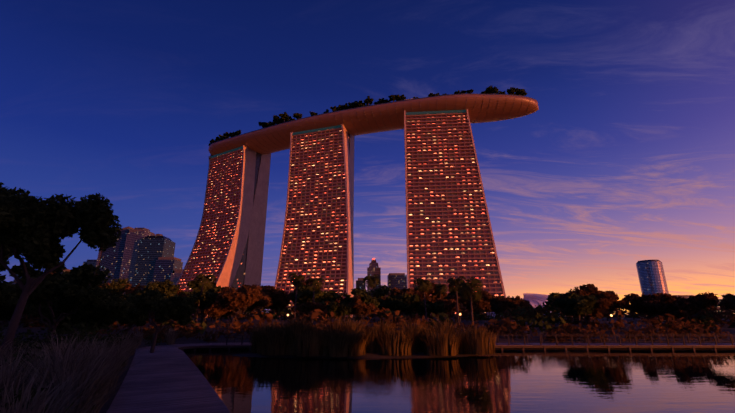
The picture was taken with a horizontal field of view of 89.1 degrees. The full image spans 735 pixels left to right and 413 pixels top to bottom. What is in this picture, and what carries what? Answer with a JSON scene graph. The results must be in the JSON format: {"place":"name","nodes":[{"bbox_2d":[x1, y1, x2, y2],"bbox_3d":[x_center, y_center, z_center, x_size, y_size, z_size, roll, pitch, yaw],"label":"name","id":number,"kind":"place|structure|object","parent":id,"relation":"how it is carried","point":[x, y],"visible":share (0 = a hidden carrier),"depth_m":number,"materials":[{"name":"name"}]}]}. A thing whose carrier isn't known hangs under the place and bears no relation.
{"place":"outdoors","nodes":[
{"label":"outdoors","id":0,"kind":"place"},
{"bbox_2d":[96,226,133,283],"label":"skyline tower","id":1,"kind":"structure","parent":0,"point":[110,258],"depth_m":794.92,"materials":[{"name":"blue glass"}]},
{"bbox_2d":[0,326,252,412],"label":"bank","id":2,"kind":"structure","parent":0,"point":[105,406],"depth_m":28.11,"materials":[{"name":"green plant"}]},
{"bbox_2d":[0,316,161,412],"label":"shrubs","id":3,"kind":"object","parent":2,"relation":"on","point":[27,333],"visible":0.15,"depth_m":23.58,"materials":[{"name":"green plant"}]},
{"bbox_2d":[0,233,174,353],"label":"tree trunks","id":4,"kind":"object","parent":2,"relation":"on","point":[28,288],"visible":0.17,"depth_m":22.81,"materials":[{"name":"brown plant"}]},
{"bbox_2d":[0,182,196,335],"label":"tree crowns","id":5,"kind":"object","parent":4,"relation":"on","point":[33,229],"visible":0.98,"depth_m":28.60,"materials":[{"name":"green plant"}]},
{"bbox_2d":[132,234,175,288],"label":"skyline tower","id":6,"kind":"structure","parent":0,"point":[151,250],"depth_m":779.36,"materials":[{"name":"blue glass"}]},
{"bbox_2d":[274,124,353,317],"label":"tower","id":7,"kind":"structure","parent":0,"point":[317,239],"depth_m":370.95,"materials":[{"name":"grey glass"}]},
{"bbox_2d":[232,351,480,357],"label":"reed islet ground","id":8,"kind":"structure","parent":0,"point":[413,355],"depth_m":35.55,"materials":[{"name":"soil"}]},
{"bbox_2d":[247,315,496,356],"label":"reeds","id":9,"kind":"object","parent":8,"relation":"on","point":[298,338],"visible":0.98,"depth_m":36.01,"materials":[{"name":"plant"}]},
{"bbox_2d":[0,317,734,342],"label":"shrubs","id":10,"kind":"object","parent":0,"point":[34,330],"depth_m":64.49,"materials":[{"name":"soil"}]},
{"bbox_2d":[32,313,614,332],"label":"street lamps","id":11,"kind":"object","parent":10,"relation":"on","point":[611,315],"visible":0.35,"depth_m":55.44,"materials":[{"name":"yellow"}]},
{"bbox_2d":[0,272,734,342],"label":"tree trunks","id":12,"kind":"object","parent":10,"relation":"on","point":[239,311],"depth_m":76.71,"materials":[{"name":"brown plant"}]},
{"bbox_2d":[149,273,483,301],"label":"trees","id":13,"kind":"object","parent":12,"relation":"on","point":[462,287],"visible":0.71,"depth_m":81.11,"materials":[{"name":"green plant"}]},
{"bbox_2d":[367,258,380,315],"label":"stepped tower","id":14,"kind":"structure","parent":0,"point":[373,268],"depth_m":891.73,"materials":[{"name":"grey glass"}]},
{"bbox_2d":[356,273,406,315],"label":"buildings","id":15,"kind":"structure","parent":0,"point":[397,280],"depth_m":865.01,"materials":[{"name":"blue glass"}]},
{"bbox_2d":[30,315,734,350],"bbox_3d":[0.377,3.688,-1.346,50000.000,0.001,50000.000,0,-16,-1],"label":"railing","id":16,"kind":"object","parent":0,"point":[579,348],"depth_m":43.41,"materials":[{"name":"grey metal"}]},
{"bbox_2d":[12,260,96,315],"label":"distant building","id":17,"kind":"structure","parent":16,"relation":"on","point":[93,262],"depth_m":850.31,"materials":[{"name":"blue glass"}]},
{"bbox_2d":[119,228,155,293],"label":"skyline tower","id":18,"kind":"structure","parent":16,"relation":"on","point":[134,236],"depth_m":789.53,"materials":[{"name":"grey glass"}]},
{"bbox_2d":[152,257,182,284],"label":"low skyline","id":19,"kind":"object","parent":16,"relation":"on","point":[166,268],"visible":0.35,"depth_m":760.64,"materials":[{"name":"blue glass"}]},
{"bbox_2d":[176,145,270,317],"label":"tower","id":20,"kind":"structure","parent":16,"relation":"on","point":[227,249],"depth_m":427.99,"materials":[{"name":"grey glass"}]},
{"bbox_2d":[208,94,538,154],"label":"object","id":21,"kind":"structure","parent":20,"relation":"on","point":[390,117],"depth_m":379.60,"materials":[{"name":"beige metal"}]},
{"bbox_2d":[217,92,514,140],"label":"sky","id":22,"kind":"structure","parent":21,"relation":"on","point":[333,111],"depth_m":385.27,"materials":[{"name":"green plant"}]},
{"bbox_2d":[208,85,527,145],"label":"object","id":23,"kind":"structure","parent":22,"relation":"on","point":[285,116],"depth_m":380.43,"materials":[{"name":"green plant"}]},
{"bbox_2d":[212,93,536,143],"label":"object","id":24,"kind":"structure","parent":21,"relation":"on","point":[380,104],"depth_m":368.99,"materials":[{"name":"beige metal"}]},
{"bbox_2d":[106,343,734,412],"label":"boardwalk","id":25,"kind":"structure","parent":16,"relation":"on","point":[172,379],"depth_m":20.41,"materials":[{"name":"brown wood"}]},
{"bbox_2d":[226,334,734,344],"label":"bridge railing","id":26,"kind":"object","parent":25,"relation":"on","point":[731,339],"visible":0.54,"depth_m":42.52,"materials":[{"name":"grey metal"}]},
{"bbox_2d":[404,109,505,317],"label":"tower","id":27,"kind":"structure","parent":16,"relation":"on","point":[449,233],"depth_m":333.59,"materials":[{"name":"grey glass"}]},
{"bbox_2d":[487,293,559,317],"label":"building","id":28,"kind":"structure","parent":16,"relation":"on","point":[535,299],"depth_m":311.01,"materials":[{"name":"grey glass"}]},
{"bbox_2d":[183,350,734,412],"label":"lake water","id":29,"kind":"structure","parent":0,"point":[599,381],"depth_m":22.34,"materials":[{"name":"blue liquid"}]},
{"bbox_2d":[636,260,692,298],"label":"skyscraper","id":30,"kind":"structure","parent":0,"point":[651,277],"depth_m":876.59,"materials":[{"name":"blue glass"}]}
]}

